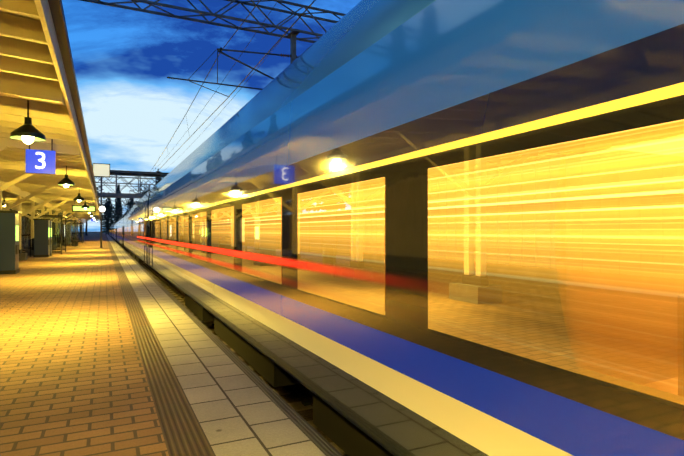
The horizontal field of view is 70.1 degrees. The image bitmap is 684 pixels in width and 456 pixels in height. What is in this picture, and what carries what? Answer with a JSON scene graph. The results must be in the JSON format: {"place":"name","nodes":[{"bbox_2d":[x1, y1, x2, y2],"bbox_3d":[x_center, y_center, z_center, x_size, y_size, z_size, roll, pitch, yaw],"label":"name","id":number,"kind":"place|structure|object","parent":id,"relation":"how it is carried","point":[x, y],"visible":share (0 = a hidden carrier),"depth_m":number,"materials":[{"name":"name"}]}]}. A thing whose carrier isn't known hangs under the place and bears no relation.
{"place":"outdoors","nodes":[
{"label":"outdoors","id":0,"kind":"place"},
{"bbox_2d":[28,222,30,247],"bbox_3d":[-21.967,0.582,34.898,0.760,2.020,1.160,0,0,-26],"label":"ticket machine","id":1,"kind":"object","parent":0,"point":[29,226],"depth_m":34.28,"materials":[{"name":"grey paint"}]},
{"bbox_2d":[62,0,360,231],"label":"sky","id":2,"kind":"structure","parent":0,"point":[123,59],"materials":[{"name":"blue"}]},
{"label":"ground","id":3,"kind":"structure","parent":0,"visible":0},
{"bbox_2d":[79,177,103,236],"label":"deciduous tree","id":4,"kind":"object","parent":3,"relation":"on","point":[81,220],"visible":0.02,"depth_m":121.37,"materials":[{"name":"green plant"}]},
{"bbox_2d":[21,170,168,248],"bbox_3d":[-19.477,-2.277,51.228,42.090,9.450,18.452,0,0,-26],"label":"gantry","id":5,"kind":"object","parent":3,"relation":"on","point":[121,173],"visible":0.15,"depth_m":55.22,"materials":[{"name":"metal"}]},
{"bbox_2d":[85,187,104,235],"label":"deciduous tree","id":6,"kind":"object","parent":3,"relation":"on","point":[86,234],"depth_m":149.82,"materials":[{"name":"green plant"}]},
{"bbox_2d":[97,198,114,234],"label":"deciduous tree","id":7,"kind":"object","parent":3,"relation":"on","point":[106,204],"visible":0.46,"depth_m":191.65,"materials":[{"name":"green plant"}]},
{"bbox_2d":[102,192,113,234],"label":"spruce tree","id":8,"kind":"object","parent":3,"relation":"on","point":[109,225],"visible":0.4,"depth_m":212.65,"materials":[{"name":"green plant"}]},
{"bbox_2d":[111,184,123,223],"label":"spruce tree","id":9,"kind":"object","parent":3,"relation":"on","point":[117,200],"visible":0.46,"depth_m":184.10,"materials":[{"name":"green plant"}]},
{"bbox_2d":[99,200,136,212],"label":"catenary gantry","id":10,"kind":"object","parent":3,"relation":"on","point":[119,204],"visible":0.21,"depth_m":113.05,"materials":[{"name":"metal"}]},
{"bbox_2d":[109,198,137,218],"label":"deciduous tree","id":11,"kind":"object","parent":3,"relation":"on","point":[131,203],"visible":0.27,"depth_m":187.47,"materials":[{"name":"green plant"}]},
{"bbox_2d":[139,185,150,199],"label":"deciduous tree","id":12,"kind":"object","parent":3,"relation":"on","point":[145,191],"visible":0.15,"depth_m":133.98,"materials":[{"name":"green plant"}]},
{"bbox_2d":[0,233,342,455],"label":"platform paving","id":13,"kind":"structure","parent":3,"relation":"on","point":[111,347],"depth_m":4.59,"materials":[{"name":"brick"}]},
{"bbox_2d":[0,210,21,273],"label":"kiosk","id":14,"kind":"object","parent":13,"relation":"on","point":[9,242],"visible":1,"depth_m":15.53,"materials":[{"name":"grey paint"}]},
{"bbox_2d":[30,238,33,256],"bbox_3d":[-16.600,1.042,26.386,0.376,0.990,0.378,0,0,20],"label":"litter bin","id":15,"kind":"object","parent":13,"relation":"on","point":[32,244],"visible":0.6,"depth_m":26.27,"materials":[{"name":"black metal"}]},
{"bbox_2d":[33,219,51,256],"bbox_3d":[-15.978,0.525,26.025,0.760,2.020,0.960,0,0,-26],"label":"kiosk","id":16,"kind":"object","parent":13,"relation":"on","point":[41,237],"visible":1,"depth_m":25.62,"materials":[{"name":"grey paint"}]},
{"bbox_2d":[21,215,66,253],"bbox_3d":[-18.729,0.399,29.802,3.100,2.320,3.500,0,0,-26],"label":"glass shelter","id":17,"kind":"object","parent":13,"relation":"on","point":[55,216],"visible":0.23,"depth_m":29.61,"materials":[{"name":"black"}]},
{"bbox_2d":[0,0,99,259],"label":"canopy","id":18,"kind":"object","parent":13,"relation":"on","point":[40,106],"visible":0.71,"depth_m":7.89,"materials":[{"name":"beige"}]},
{"bbox_2d":[26,139,55,174],"bbox_3d":[-6.234,-1.672,10.096,0.544,1.112,0.110,0,0,-26],"label":"track sign","id":19,"kind":"object","parent":18,"relation":"attached to","point":[40,161],"visible":0.96,"depth_m":10.05,"materials":[{"name":"blue"}]},
{"bbox_2d":[72,205,105,211],"bbox_3d":[-15.655,-1.358,30.195,1.860,0.760,0.166,0,0,-26],"label":"illuminated sign","id":20,"kind":"object","parent":18,"relation":"attached to","point":[76,208],"visible":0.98,"depth_m":30.07,"materials":[{"name":"yellow plastic"}]},
{"bbox_2d":[50,219,53,255],"bbox_3d":[-16.503,0.532,27.104,0.760,2.020,0.760,0,0,-26],"label":"light panel","id":21,"kind":"object","parent":13,"relation":"on","point":[51,237],"visible":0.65,"depth_m":27.00,"materials":[{"name":"grey paint"}]},
{"bbox_2d":[52,220,77,246],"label":"glass shelter","id":22,"kind":"object","parent":13,"relation":"on","point":[71,221],"visible":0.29,"depth_m":44.64,"materials":[{"name":"black"}]},
{"bbox_2d":[72,223,83,242],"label":"shelter glass","id":23,"kind":"object","parent":13,"relation":"on","point":[82,230],"visible":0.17,"depth_m":56.31,"materials":[{"name":"black"}]},
{"bbox_2d":[93,163,109,247],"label":"sign post","id":24,"kind":"object","parent":13,"relation":"on","point":[101,170],"visible":0.79,"depth_m":40.30,"materials":[{"name":"metal"}]},
{"bbox_2d":[80,0,345,96],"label":"catenary gantry","id":25,"kind":"object","parent":3,"relation":"on","point":[293,33],"visible":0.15,"depth_m":14.69,"materials":[{"name":"metal"}]},
{"bbox_2d":[114,0,315,216],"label":"catenary wires","id":26,"kind":"object","parent":25,"relation":"hanging from","point":[281,38],"visible":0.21,"depth_m":16.09,"materials":[{"name":"grey metal"}]},
{"bbox_2d":[130,255,347,455],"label":"track bed gravel","id":27,"kind":"structure","parent":3,"relation":"on","point":[307,415],"depth_m":6.12,"materials":[{"name":"black gravel"}]},
{"bbox_2d":[109,235,345,454],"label":"sleepers","id":28,"kind":"object","parent":27,"relation":"on","point":[301,405],"visible":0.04,"depth_m":6.39,"materials":[{"name":"brown concrete"}]},
{"bbox_2d":[118,242,312,405],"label":"rails","id":29,"kind":"object","parent":28,"relation":"on","point":[303,392],"visible":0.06,"depth_m":6.36,"materials":[{"name":"metal"}]},
{"bbox_2d":[109,0,683,455],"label":"train","id":30,"kind":"object","parent":29,"relation":"on","point":[515,168],"visible":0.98,"depth_m":2.23,"materials":[{"name":"blue"}]},
{"bbox_2d":[137,236,557,320],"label":"tail light trails","id":31,"kind":"object","parent":30,"relation":"attached to","point":[295,263],"visible":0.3,"depth_m":5.24,"materials":[{"name":"red"}]}
]}

